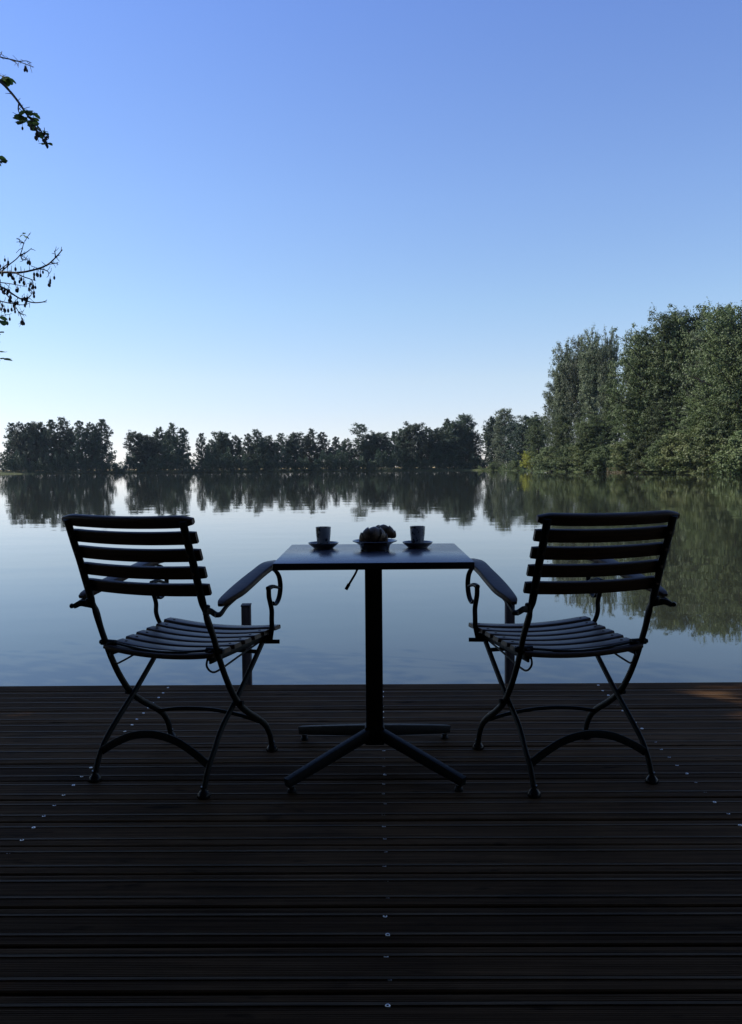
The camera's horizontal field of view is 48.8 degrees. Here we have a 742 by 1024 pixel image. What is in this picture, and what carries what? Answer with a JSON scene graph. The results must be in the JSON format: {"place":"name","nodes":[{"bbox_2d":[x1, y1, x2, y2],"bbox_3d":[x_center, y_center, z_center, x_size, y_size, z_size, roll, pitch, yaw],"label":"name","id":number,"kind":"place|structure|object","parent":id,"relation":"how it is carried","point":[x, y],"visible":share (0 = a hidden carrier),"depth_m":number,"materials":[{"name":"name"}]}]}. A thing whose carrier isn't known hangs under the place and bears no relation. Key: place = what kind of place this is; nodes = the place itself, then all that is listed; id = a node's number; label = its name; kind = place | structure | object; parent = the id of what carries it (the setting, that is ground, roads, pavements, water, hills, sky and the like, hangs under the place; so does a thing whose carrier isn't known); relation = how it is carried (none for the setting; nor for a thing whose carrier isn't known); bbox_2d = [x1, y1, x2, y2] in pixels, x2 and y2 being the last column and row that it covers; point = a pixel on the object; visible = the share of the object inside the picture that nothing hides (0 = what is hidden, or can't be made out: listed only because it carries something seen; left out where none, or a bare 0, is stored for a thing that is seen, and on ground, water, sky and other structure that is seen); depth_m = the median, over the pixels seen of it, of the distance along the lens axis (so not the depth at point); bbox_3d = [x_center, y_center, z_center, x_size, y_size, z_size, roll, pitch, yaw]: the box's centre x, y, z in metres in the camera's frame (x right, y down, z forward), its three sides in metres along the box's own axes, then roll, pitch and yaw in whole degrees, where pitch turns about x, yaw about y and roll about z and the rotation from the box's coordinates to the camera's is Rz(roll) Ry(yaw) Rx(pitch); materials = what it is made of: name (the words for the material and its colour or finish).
{"place":"outdoors","nodes":[
{"label":"outdoors","id":0,"kind":"place"},
{"bbox_2d":[0,467,713,473],"bbox_3d":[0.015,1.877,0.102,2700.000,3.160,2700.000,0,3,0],"label":"terrain","id":1,"kind":"structure","parent":0,"point":[379,469],"depth_m":300.64,"materials":[{"name":"green plant"}]},
{"bbox_2d":[1,422,19,469],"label":"alder tree","id":2,"kind":"object","parent":1,"relation":"on","point":[8,445],"visible":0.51,"depth_m":307.63,"materials":[{"name":"green plant"}]},
{"bbox_2d":[8,421,28,471],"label":"alder tree","id":3,"kind":"object","parent":1,"relation":"on","point":[19,433],"visible":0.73,"depth_m":304.07,"materials":[{"name":"green plant"}]},
{"bbox_2d":[16,422,40,468],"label":"alder tree","id":4,"kind":"object","parent":1,"relation":"on","point":[29,446],"visible":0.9,"depth_m":302.92,"materials":[{"name":"green plant"}]},
{"bbox_2d":[0,52,61,360],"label":"bank alder","id":5,"kind":"object","parent":1,"relation":"on","point":[6,82],"visible":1,"depth_m":5.61,"materials":[{"name":"green plant"}]},
{"bbox_2d":[25,421,49,471],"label":"alder tree","id":6,"kind":"object","parent":1,"relation":"on","point":[41,428],"visible":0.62,"depth_m":305.20,"materials":[{"name":"green plant"}]},
{"bbox_2d":[38,419,64,469],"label":"alder tree","id":7,"kind":"object","parent":1,"relation":"on","point":[51,424],"visible":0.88,"depth_m":302.62,"materials":[{"name":"green plant"}]},
{"bbox_2d":[49,417,76,471],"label":"alder tree","id":8,"kind":"object","parent":1,"relation":"on","point":[63,435],"visible":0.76,"depth_m":304.63,"materials":[{"name":"green plant"}]},
{"bbox_2d":[66,420,92,470],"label":"alder tree","id":9,"kind":"object","parent":1,"relation":"on","point":[77,438],"visible":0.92,"depth_m":301.92,"materials":[{"name":"green plant"}]},
{"bbox_2d":[77,422,100,471],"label":"alder tree","id":10,"kind":"object","parent":1,"relation":"on","point":[91,437],"visible":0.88,"depth_m":303.60,"materials":[{"name":"green plant"}]},
{"bbox_2d":[86,419,120,471],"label":"alder tree","id":11,"kind":"object","parent":1,"relation":"on","point":[104,447],"visible":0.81,"depth_m":305.56,"materials":[{"name":"green plant"}]},
{"bbox_2d":[123,430,149,469],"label":"alder tree","id":12,"kind":"object","parent":1,"relation":"on","point":[132,435],"visible":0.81,"depth_m":302.55,"materials":[{"name":"green plant"}]},
{"bbox_2d":[135,435,159,469],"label":"alder tree","id":13,"kind":"object","parent":1,"relation":"on","point":[149,446],"visible":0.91,"depth_m":302.32,"materials":[{"name":"green plant"}]},
{"bbox_2d":[152,426,169,470],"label":"alder tree","id":14,"kind":"object","parent":1,"relation":"on","point":[158,435],"visible":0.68,"depth_m":305.51,"materials":[{"name":"green plant"}]},
{"bbox_2d":[159,423,180,470],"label":"alder tree","id":15,"kind":"object","parent":1,"relation":"on","point":[169,439],"visible":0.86,"depth_m":303.25,"materials":[{"name":"green plant"}]},
{"bbox_2d":[171,428,198,470],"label":"alder tree","id":16,"kind":"object","parent":1,"relation":"on","point":[182,443],"visible":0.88,"depth_m":303.14,"materials":[{"name":"green plant"}]},
{"bbox_2d":[192,433,208,466],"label":"alder tree","id":17,"kind":"object","parent":1,"relation":"on","point":[202,442],"visible":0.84,"depth_m":305.55,"materials":[{"name":"green plant"}]},
{"bbox_2d":[202,439,219,470],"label":"alder tree","id":18,"kind":"object","parent":1,"relation":"on","point":[212,447],"visible":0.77,"depth_m":303.39,"materials":[{"name":"green plant"}]},
{"bbox_2d":[207,431,234,470],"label":"alder tree","id":19,"kind":"object","parent":1,"relation":"on","point":[223,442],"visible":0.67,"depth_m":308.40,"materials":[{"name":"green plant"}]},
{"bbox_2d":[226,435,242,470],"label":"alder tree","id":20,"kind":"object","parent":1,"relation":"on","point":[237,446],"visible":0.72,"depth_m":307.93,"materials":[{"name":"green plant"}]},
{"bbox_2d":[0,446,488,472],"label":"undergrowth","id":21,"kind":"object","parent":1,"relation":"on","point":[103,466],"visible":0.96,"depth_m":300.45,"materials":[{"name":"green plant"}]},
{"bbox_2d":[237,433,257,466],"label":"alder tree","id":22,"kind":"object","parent":1,"relation":"on","point":[247,443],"visible":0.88,"depth_m":303.12,"materials":[{"name":"green plant"}]},
{"bbox_2d":[0,459,505,469],"bbox_3d":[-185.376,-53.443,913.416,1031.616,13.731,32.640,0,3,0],"label":"distant woodland","id":23,"kind":"object","parent":1,"relation":"on","point":[122,466],"visible":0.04,"depth_m":911.58,"materials":[{"name":"green plant"}]},
{"bbox_2d":[245,429,273,469],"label":"alder tree","id":24,"kind":"object","parent":1,"relation":"on","point":[260,447],"visible":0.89,"depth_m":302.26,"materials":[{"name":"green plant"}]},
{"bbox_2d":[263,435,278,469],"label":"alder tree","id":25,"kind":"object","parent":1,"relation":"on","point":[270,446],"visible":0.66,"depth_m":305.78,"materials":[{"name":"green plant"}]},
{"bbox_2d":[268,433,288,469],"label":"alder tree","id":26,"kind":"object","parent":1,"relation":"on","point":[278,447],"visible":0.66,"depth_m":305.44,"materials":[{"name":"green plant"}]},
{"bbox_2d":[284,431,307,467],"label":"alder tree","id":27,"kind":"object","parent":1,"relation":"on","point":[293,442],"visible":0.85,"depth_m":305.40,"materials":[{"name":"green plant"}]},
{"bbox_2d":[300,428,320,467],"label":"alder tree","id":28,"kind":"object","parent":1,"relation":"on","point":[310,441],"visible":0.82,"depth_m":308.40,"materials":[{"name":"green plant"}]},
{"bbox_2d":[309,432,331,468],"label":"alder tree","id":29,"kind":"object","parent":1,"relation":"on","point":[321,444],"visible":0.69,"depth_m":308.29,"materials":[{"name":"green plant"}]},
{"bbox_2d":[326,436,345,468],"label":"alder tree","id":30,"kind":"object","parent":1,"relation":"on","point":[335,445],"visible":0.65,"depth_m":307.11,"materials":[{"name":"green plant"}]},
{"bbox_2d":[337,438,356,469],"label":"alder tree","id":31,"kind":"object","parent":1,"relation":"on","point":[344,449],"visible":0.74,"depth_m":305.91,"materials":[{"name":"green plant"}]},
{"bbox_2d":[346,422,368,465],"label":"tree","id":32,"kind":"object","parent":1,"relation":"on","point":[362,428],"visible":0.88,"depth_m":305.39,"materials":[{"name":"green plant"}]},
{"bbox_2d":[360,433,379,466],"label":"alder tree","id":33,"kind":"object","parent":1,"relation":"on","point":[369,445],"visible":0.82,"depth_m":306.44,"materials":[{"name":"green plant"}]},
{"bbox_2d":[369,430,391,468],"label":"alder tree","id":34,"kind":"object","parent":1,"relation":"on","point":[383,442],"visible":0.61,"depth_m":308.09,"materials":[{"name":"green plant"}]},
{"bbox_2d":[383,431,398,467],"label":"alder tree","id":35,"kind":"object","parent":1,"relation":"on","point":[392,438],"visible":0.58,"depth_m":305.69,"materials":[{"name":"green plant"}]},
{"bbox_2d":[390,428,412,468],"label":"alder tree","id":36,"kind":"object","parent":1,"relation":"on","point":[402,448],"visible":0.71,"depth_m":303.83,"materials":[{"name":"green plant"}]},
{"bbox_2d":[398,421,434,465],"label":"alder tree","id":37,"kind":"object","parent":1,"relation":"on","point":[413,430],"visible":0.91,"depth_m":301.83,"materials":[{"name":"green plant"}]},
{"bbox_2d":[417,426,433,466],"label":"alder tree","id":38,"kind":"object","parent":1,"relation":"on","point":[429,444],"visible":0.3,"depth_m":308.69,"materials":[{"name":"green plant"}]},
{"bbox_2d":[424,428,444,467],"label":"alder tree","id":39,"kind":"object","parent":1,"relation":"on","point":[435,438],"visible":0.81,"depth_m":302.80,"materials":[{"name":"green plant"}]},
{"bbox_2d":[431,418,455,468],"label":"alder tree","id":40,"kind":"object","parent":1,"relation":"on","point":[442,428],"visible":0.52,"depth_m":306.51,"materials":[{"name":"green plant"}]},
{"bbox_2d":[442,420,468,468],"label":"alder tree","id":41,"kind":"object","parent":1,"relation":"on","point":[453,439],"visible":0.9,"depth_m":303.36,"materials":[{"name":"green plant"}]},
{"bbox_2d":[455,413,479,464],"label":"alder tree","id":42,"kind":"object","parent":1,"relation":"on","point":[468,428],"visible":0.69,"depth_m":306.82,"materials":[{"name":"green plant"}]},
{"bbox_2d":[467,433,485,467],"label":"birch tree","id":43,"kind":"object","parent":1,"relation":"on","point":[476,443],"visible":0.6,"depth_m":308.31,"materials":[{"name":"green plant"}]},
{"bbox_2d":[480,416,501,464],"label":"birch tree","id":44,"kind":"object","parent":1,"relation":"on","point":[489,434],"visible":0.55,"depth_m":294.79,"materials":[{"name":"green plant"}]},
{"bbox_2d":[487,462,502,469],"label":"shrub","id":45,"kind":"object","parent":1,"relation":"on","point":[490,466],"visible":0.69,"depth_m":287.30,"materials":[{"name":"green plant"}]},
{"bbox_2d":[486,408,521,469],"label":"tree","id":46,"kind":"object","parent":1,"relation":"on","point":[499,432],"visible":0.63,"depth_m":281.80,"materials":[{"name":"green plant"}]},
{"bbox_2d":[497,420,526,466],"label":"broadleaf tree","id":47,"kind":"object","parent":1,"relation":"on","point":[506,430],"visible":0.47,"depth_m":270.79,"materials":[{"name":"green plant"}]},
{"bbox_2d":[507,458,527,469],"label":"shrub","id":48,"kind":"object","parent":1,"relation":"on","point":[513,465],"visible":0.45,"depth_m":255.02,"materials":[{"name":"green plant"}]},
{"bbox_2d":[509,411,543,465],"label":"broadleaf tree","id":49,"kind":"object","parent":1,"relation":"on","point":[522,437],"visible":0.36,"depth_m":247.31,"materials":[{"name":"green plant"}]},
{"bbox_2d":[517,450,537,470],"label":"shrub","id":50,"kind":"object","parent":1,"relation":"on","point":[526,456],"visible":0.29,"depth_m":229.58,"materials":[{"name":"green plant"}]},
{"bbox_2d":[523,415,552,466],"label":"broadleaf tree","id":51,"kind":"object","parent":1,"relation":"on","point":[538,437],"visible":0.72,"depth_m":219.31,"materials":[{"name":"green plant"}]},
{"bbox_2d":[527,445,557,469],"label":"shrub","id":52,"kind":"object","parent":1,"relation":"on","point":[542,458],"visible":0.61,"depth_m":192.54,"materials":[{"name":"green plant"}]},
{"bbox_2d":[541,368,561,445],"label":"poplar tree","id":53,"kind":"object","parent":1,"relation":"on","point":[551,412],"visible":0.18,"depth_m":200.02,"materials":[{"name":"green plant"}]},
{"bbox_2d":[542,414,575,470],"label":"broadleaf tree","id":54,"kind":"object","parent":1,"relation":"on","point":[560,439],"visible":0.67,"depth_m":187.91,"materials":[{"name":"green plant"}]},
{"bbox_2d":[549,338,576,443],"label":"poplar tree","id":55,"kind":"object","parent":1,"relation":"on","point":[559,403],"visible":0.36,"depth_m":188.35,"materials":[{"name":"green plant"}]},
{"bbox_2d":[544,443,584,471],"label":"shrub","id":56,"kind":"object","parent":1,"relation":"on","point":[564,452],"visible":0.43,"depth_m":179.43,"materials":[{"name":"green plant"}]},
{"bbox_2d":[556,334,598,443],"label":"poplar tree","id":57,"kind":"object","parent":1,"relation":"on","point":[570,378],"visible":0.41,"depth_m":181.14,"materials":[{"name":"green plant"}]},
{"bbox_2d":[559,440,599,471],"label":"shrub","id":58,"kind":"object","parent":1,"relation":"on","point":[581,455],"visible":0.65,"depth_m":167.06,"materials":[{"name":"green plant"}]},
{"bbox_2d":[561,408,623,458],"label":"broadleaf tree","id":59,"kind":"object","parent":1,"relation":"on","point":[587,430],"visible":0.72,"depth_m":166.47,"materials":[{"name":"green plant"}]},
{"bbox_2d":[576,324,609,423],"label":"poplar tree","id":60,"kind":"object","parent":1,"relation":"on","point":[589,392],"visible":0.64,"depth_m":171.38,"materials":[{"name":"green plant"}]},
{"bbox_2d":[478,461,710,473],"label":"undergrowth","id":61,"kind":"object","parent":1,"relation":"on","point":[520,468],"visible":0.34,"depth_m":173.81,"materials":[{"name":"green plant"}]},
{"bbox_2d":[580,445,614,471],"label":"shrub","id":62,"kind":"object","parent":1,"relation":"on","point":[602,455],"visible":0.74,"depth_m":158.83,"materials":[{"name":"green plant"}]},
{"bbox_2d":[595,326,621,446],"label":"poplar tree","id":63,"kind":"object","parent":1,"relation":"on","point":[606,356],"visible":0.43,"depth_m":167.39,"materials":[{"name":"green plant"}]},
{"bbox_2d":[600,377,625,446],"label":"broadleaf tree","id":64,"kind":"object","parent":1,"relation":"on","point":[606,405],"visible":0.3,"depth_m":165.26,"materials":[{"name":"green plant"}]},
{"bbox_2d":[606,467,626,472],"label":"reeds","id":65,"kind":"object","parent":1,"relation":"on","point":[613,471],"visible":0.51,"depth_m":153.12,"materials":[{"name":"green plant"}]},
{"bbox_2d":[606,438,638,471],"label":"shrub","id":66,"kind":"object","parent":1,"relation":"on","point":[620,461],"visible":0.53,"depth_m":145.02,"materials":[{"name":"green plant"}]},
{"bbox_2d":[600,391,654,461],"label":"broadleaf tree","id":67,"kind":"object","parent":1,"relation":"on","point":[630,432],"visible":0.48,"depth_m":144.20,"materials":[{"name":"green plant"}]},
{"bbox_2d":[616,328,654,440],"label":"broadleaf tree","id":68,"kind":"object","parent":1,"relation":"on","point":[627,364],"visible":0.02,"depth_m":151.68,"materials":[{"name":"green plant"}]},
{"bbox_2d":[598,303,680,452],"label":"broadleaf tree","id":69,"kind":"object","parent":1,"relation":"on","point":[637,389],"visible":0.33,"depth_m":142.86,"materials":[{"name":"green plant"}]},
{"bbox_2d":[626,439,652,472],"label":"shrub","id":70,"kind":"object","parent":1,"relation":"on","point":[638,454],"visible":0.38,"depth_m":138.74,"materials":[{"name":"green plant"}]},
{"bbox_2d":[638,437,666,472],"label":"shrub","id":71,"kind":"object","parent":1,"relation":"on","point":[654,452],"visible":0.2,"depth_m":134.09,"materials":[{"name":"green plant"}]},
{"bbox_2d":[639,383,687,449],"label":"broadleaf tree","id":72,"kind":"object","parent":1,"relation":"on","point":[659,422],"visible":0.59,"depth_m":136.42,"materials":[{"name":"green plant"}]},
{"bbox_2d":[632,302,704,443],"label":"broadleaf tree","id":73,"kind":"object","parent":1,"relation":"on","point":[664,353],"visible":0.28,"depth_m":136.65,"materials":[{"name":"green plant"}]},
{"bbox_2d":[650,427,690,471],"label":"shrub","id":74,"kind":"object","parent":1,"relation":"on","point":[669,449],"visible":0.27,"depth_m":127.89,"materials":[{"name":"green plant"}]},
{"bbox_2d":[651,306,713,429],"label":"broadleaf tree","id":75,"kind":"object","parent":1,"relation":"on","point":[677,333],"visible":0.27,"depth_m":135.19,"materials":[{"name":"green plant"}]},
{"bbox_2d":[659,389,723,441],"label":"broadleaf tree","id":76,"kind":"object","parent":1,"relation":"on","point":[695,405],"visible":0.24,"depth_m":123.67,"materials":[{"name":"green plant"}]},
{"bbox_2d":[670,423,713,473],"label":"shrub","id":77,"kind":"object","parent":1,"relation":"on","point":[688,441],"visible":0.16,"depth_m":121.21,"materials":[{"name":"green plant"}]},
{"bbox_2d":[664,302,739,446],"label":"broadleaf tree","id":78,"kind":"object","parent":1,"relation":"on","point":[686,410],"visible":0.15,"depth_m":126.47,"materials":[{"name":"green plant"}]},
{"bbox_2d":[672,302,741,434],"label":"broadleaf tree","id":79,"kind":"object","parent":1,"relation":"on","point":[736,351],"visible":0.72,"depth_m":115.88,"materials":[{"name":"green plant"}]},
{"bbox_2d":[682,421,741,473],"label":"shrub","id":80,"kind":"object","parent":1,"relation":"on","point":[705,447],"visible":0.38,"depth_m":113.08,"materials":[{"name":"green plant"}]},
{"bbox_2d":[682,297,741,430],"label":"broadleaf tree","id":81,"kind":"object","parent":1,"relation":"on","point":[738,327],"visible":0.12,"depth_m":120.50,"materials":[{"name":"green plant"}]},
{"bbox_2d":[703,377,741,433],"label":"broadleaf tree","id":82,"kind":"object","parent":1,"relation":"on","point":[736,417],"visible":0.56,"depth_m":113.79,"materials":[{"name":"green plant"}]},
{"bbox_2d":[706,430,741,474],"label":"shrub","id":83,"kind":"object","parent":1,"relation":"on","point":[731,455],"visible":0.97,"depth_m":106.44,"materials":[{"name":"green plant"}]},
{"bbox_2d":[0,470,741,685],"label":"lake","id":84,"kind":"structure","parent":0,"point":[244,524],"depth_m":9.37,"materials":[{"name":"blue liquid"}]},
{"bbox_2d":[241,603,251,684],"bbox_3d":[-0.577,1.313,3.871,0.045,1.768,0.066,-1,3,-3],"label":"mooring post","id":85,"kind":"object","parent":84,"relation":"in","point":[246,620],"visible":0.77,"depth_m":3.81,"materials":[{"name":"brown wood"}]},
{"bbox_2d":[0,682,741,1023],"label":"deck","id":86,"kind":"structure","parent":84,"relation":"in","point":[596,882],"depth_m":2.08,"materials":[{"name":"brown wood"}]},
{"bbox_2d":[62,514,282,799],"bbox_3d":[-0.637,0.426,2.720,0.562,0.866,0.589,1,3,20],"label":"folding garden chair","id":87,"kind":"object","parent":86,"relation":"on","point":[181,639],"visible":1,"depth_m":2.57,"materials":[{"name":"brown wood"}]},
{"bbox_2d":[272,543,474,792],"bbox_3d":[0.010,0.493,2.731,0.597,0.720,0.598,0,3,0],"label":"bistro table","id":88,"kind":"object","parent":86,"relation":"on","point":[374,729],"visible":1,"depth_m":2.71,"materials":[{"name":"metal"}]},
{"bbox_2d":[308,541,338,548],"bbox_3d":[-0.166,0.116,2.855,0.106,0.020,0.106,0,3,0],"label":"saucer","id":89,"kind":"object","parent":88,"relation":"on","point":[315,545],"visible":0.94,"depth_m":2.82,"materials":[{"name":"grey ceramic"}]},
{"bbox_2d":[316,526,330,543],"bbox_3d":[-0.166,0.086,2.854,0.053,0.068,0.053,-2,3,-23],"label":"espresso cup","id":90,"kind":"object","parent":89,"relation":"on","point":[323,533],"visible":0.81,"depth_m":2.83,"materials":[{"name":"black"}]},
{"bbox_2d":[353,539,396,550],"bbox_3d":[0.013,0.112,2.800,0.153,0.031,0.153,0,3,0],"label":"bowl","id":91,"kind":"object","parent":88,"relation":"on","point":[373,546],"visible":0.91,"depth_m":2.75,"materials":[{"name":"grey ceramic"}]},
{"bbox_2d":[359,526,387,541],"bbox_3d":[0.010,0.083,2.788,0.101,0.067,0.056,2,15,-8],"label":"croissant","id":92,"kind":"object","parent":91,"relation":"on","point":[372,534],"visible":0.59,"depth_m":2.77,"materials":[{"name":"brown food"}]},
{"bbox_2d":[375,524,395,538],"bbox_3d":[0.042,0.067,2.831,0.092,0.049,0.046,5,24,16],"label":"croissant","id":93,"kind":"object","parent":91,"relation":"on","point":[390,532],"visible":0.4,"depth_m":2.81,"materials":[{"name":"brown food"}]},
{"bbox_2d":[402,540,432,547],"bbox_3d":[0.162,0.114,2.855,0.106,0.020,0.106,0,3,0],"label":"saucer","id":94,"kind":"object","parent":88,"relation":"on","point":[409,544],"visible":0.96,"depth_m":2.82,"materials":[{"name":"grey ceramic"}]},
{"bbox_2d":[410,526,424,542],"bbox_3d":[0.162,0.083,2.854,0.053,0.068,0.053,-3,4,-42],"label":"espresso cup","id":95,"kind":"object","parent":94,"relation":"on","point":[417,534],"visible":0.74,"depth_m":2.83,"materials":[{"name":"black"}]},
{"bbox_2d":[465,510,679,798],"bbox_3d":[0.641,0.417,2.695,0.562,0.866,0.589,-1,3,-14],"label":"folding garden chair","id":96,"kind":"object","parent":86,"relation":"on","point":[527,640],"visible":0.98,"depth_m":2.53,"materials":[{"name":"black paint"}]},
{"bbox_2d":[504,602,514,683],"bbox_3d":[0.655,1.304,3.871,0.045,1.768,0.066,0,3,3],"label":"mooring post","id":97,"kind":"object","parent":84,"relation":"in","point":[509,619],"visible":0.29,"depth_m":3.81,"materials":[{"name":"brown wood"}]},
{"bbox_2d":[0,0,741,469],"label":"sky","id":98,"kind":"structure","parent":0,"point":[270,217],"materials":[{"name":"blue"}]}
]}

